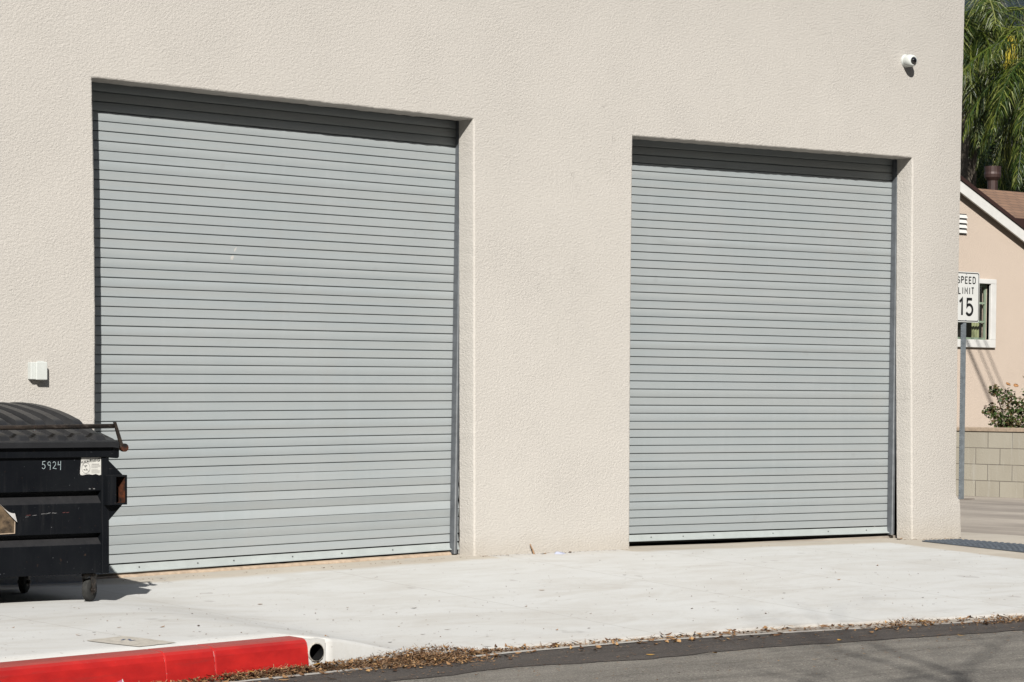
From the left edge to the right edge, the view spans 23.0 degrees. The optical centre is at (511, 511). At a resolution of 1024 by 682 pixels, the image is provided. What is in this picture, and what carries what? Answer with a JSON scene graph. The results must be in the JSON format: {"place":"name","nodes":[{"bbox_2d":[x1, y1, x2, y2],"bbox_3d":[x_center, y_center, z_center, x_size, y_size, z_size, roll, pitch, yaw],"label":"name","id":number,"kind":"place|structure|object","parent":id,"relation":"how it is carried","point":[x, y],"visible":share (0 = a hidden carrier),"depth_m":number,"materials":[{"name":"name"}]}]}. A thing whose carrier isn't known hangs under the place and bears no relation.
{"place":"outdoors","nodes":[
{"label":"outdoors","id":0,"kind":"place"},
{"bbox_2d":[0,532,1023,667],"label":"sidewalk","id":1,"kind":"structure","parent":0,"point":[613,592],"depth_m":17.24,"materials":[{"name":"concrete"}]},
{"bbox_2d":[0,402,128,600],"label":"dumpster","id":2,"kind":"object","parent":1,"relation":"on","point":[63,489],"visible":1,"depth_m":15.51,"materials":[{"name":"black metal"}]},
{"bbox_2d":[88,636,175,646],"bbox_3d":[-2.030,0.692,13.402,0.457,0.006,0.319,2,3,38],"label":"pavement patch","id":3,"kind":"object","parent":1,"relation":"on","point":[137,641],"visible":1,"depth_m":13.39,"materials":[{"name":"beige concrete"}]},
{"bbox_2d":[303,638,324,668],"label":"drain pipe outlet","id":4,"kind":"structure","parent":1,"relation":"on","point":[318,640],"depth_m":13.71,"materials":[{"name":"concrete"}]},
{"bbox_2d":[308,642,323,661],"bbox_3d":[-1.094,0.766,13.726,0.113,0.113,0.101,-2,3,-40],"label":"drain pipe","id":5,"kind":"object","parent":4,"relation":"attached to","point":[315,651],"visible":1,"depth_m":13.73,"materials":[{"name":"plastic"}]},
{"bbox_2d":[0,0,964,584],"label":"commercial building","id":6,"kind":"structure","parent":1,"relation":"on","point":[290,282],"depth_m":19.52,"materials":[{"name":"paint"}]},
{"bbox_2d":[28,361,46,379],"bbox_3d":[-3.195,-0.948,16.946,0.116,0.127,0.065,-2,3,-40],"label":"junction box","id":7,"kind":"object","parent":6,"relation":"attached to","point":[37,370],"visible":1,"depth_m":16.92,"materials":[{"name":"white plastic"}]},
{"bbox_2d":[92,82,459,574],"bbox_3d":[-1.776,-1.464,18.465,3.565,3.787,0.110,-2,3,-40],"label":"roller door","id":8,"kind":"structure","parent":6,"relation":"in","point":[277,283],"depth_m":18.50,"materials":[{"name":"paint"}]},
{"bbox_2d":[629,139,896,543],"bbox_3d":[2.075,-1.611,21.673,3.604,3.745,0.110,-2,3,-40],"label":"roller door","id":9,"kind":"structure","parent":6,"relation":"in","point":[764,281],"depth_m":21.75,"materials":[{"name":"paint"}]},
{"bbox_2d":[901,54,916,67],"bbox_3d":[3.546,-4.010,22.378,0.124,0.121,0.140,-2,3,-40],"label":"security camera","id":10,"kind":"object","parent":6,"relation":"attached to","point":[908,60],"visible":1,"depth_m":22.34,"materials":[{"name":"white plastic"}]},
{"bbox_2d":[5,537,1023,657],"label":"pavement crumbs","id":11,"kind":"object","parent":1,"relation":"on","point":[551,580],"visible":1,"depth_m":17.75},
{"bbox_2d":[922,539,1023,551],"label":"tactile mat","id":12,"kind":"object","parent":1,"relation":"on","point":[1014,547],"visible":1,"depth_m":22.32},
{"bbox_2d":[387,618,1023,681],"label":"road","id":13,"kind":"structure","parent":0,"point":[977,657],"depth_m":13.90,"materials":[{"name":"grey asphalt"}]},
{"bbox_2d":[0,636,308,681],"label":"kerb","id":14,"kind":"structure","parent":13,"relation":"on","point":[184,662],"depth_m":12.93,"materials":[{"name":"red paint"}]},
{"bbox_2d":[209,616,1023,681],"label":"gutter","id":15,"kind":"object","parent":13,"relation":"on","point":[817,628],"visible":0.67,"depth_m":16.01,"materials":[{"name":"concrete"}]},
{"bbox_2d":[151,613,1023,681],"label":"leaf litter","id":16,"kind":"object","parent":15,"relation":"on","point":[417,657],"visible":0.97,"depth_m":14.15,"materials":[{"name":"brown plant"}]},
{"bbox_2d":[230,618,1023,681],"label":"gutter edge","id":17,"kind":"object","parent":13,"relation":"on","point":[592,645],"visible":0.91,"depth_m":15.13,"materials":[{"name":"concrete"}]},
{"bbox_2d":[245,620,1023,681],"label":"road patch","id":18,"kind":"object","parent":13,"relation":"on","point":[605,653],"visible":0.97,"depth_m":14.80,"materials":[{"name":"grey asphalt"}]},
{"bbox_2d":[956,495,1023,535],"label":"alley","id":19,"kind":"structure","parent":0,"point":[993,515],"depth_m":27.86,"materials":[{"name":"concrete"}]},
{"bbox_2d":[958,271,979,498],"bbox_3d":[5.780,-1.596,32.205,0.524,2.923,0.052,-2,3,-40],"label":"speed limit sign","id":20,"kind":"object","parent":19,"relation":"on","point":[968,296],"visible":0.92,"depth_m":32.20,"materials":[{"name":"white metal"}]},
{"bbox_2d":[957,166,1023,427],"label":"stucco house","id":21,"kind":"structure","parent":0,"point":[991,236],"depth_m":45.42,"materials":[{"name":"beige paint"}]},
{"bbox_2d":[957,279,996,347],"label":"window","id":22,"kind":"structure","parent":21,"relation":"in","point":[983,342],"depth_m":45.33,"materials":[{"name":"white wood"}]},
{"bbox_2d":[964,0,1023,155],"bbox_3d":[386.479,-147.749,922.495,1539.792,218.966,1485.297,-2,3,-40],"label":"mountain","id":23,"kind":"structure","parent":0,"point":[1021,3],"depth_m":863.25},
{"label":"yard","id":24,"kind":"structure","parent":0,"visible":0},
{"bbox_2d":[956,427,1023,497],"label":"block wall","id":25,"kind":"structure","parent":24,"relation":"on","point":[993,461],"depth_m":33.12,"materials":[{"name":"beige concrete"}]},
{"bbox_2d":[960,0,1023,186],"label":"palm tree","id":26,"kind":"object","parent":24,"relation":"on","point":[974,39],"visible":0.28,"depth_m":60.81,"materials":[{"name":"green plant"}]},
{"bbox_2d":[961,6,1023,190],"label":"palm tree","id":27,"kind":"object","parent":24,"relation":"on","point":[1015,87],"visible":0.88,"depth_m":59.61,"materials":[{"name":"green plant"}]},
{"bbox_2d":[976,123,1023,191],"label":"palm tree","id":28,"kind":"object","parent":24,"relation":"on","point":[981,181],"visible":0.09,"depth_m":65.31,"materials":[{"name":"green plant"}]},
{"bbox_2d":[977,69,1023,170],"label":"dense tree","id":29,"kind":"object","parent":24,"relation":"on","point":[991,135],"visible":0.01,"depth_m":74.92,"materials":[{"name":"green plant"}]},
{"bbox_2d":[981,376,1023,427],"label":"rose bush","id":30,"kind":"object","parent":24,"relation":"on","point":[1006,422],"visible":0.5,"depth_m":37.27,"materials":[{"name":"green plant"}]},
{"bbox_2d":[988,131,1023,184],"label":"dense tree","id":31,"kind":"object","parent":24,"relation":"on","point":[1005,158],"visible":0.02,"depth_m":77.88,"materials":[{"name":"green plant"}]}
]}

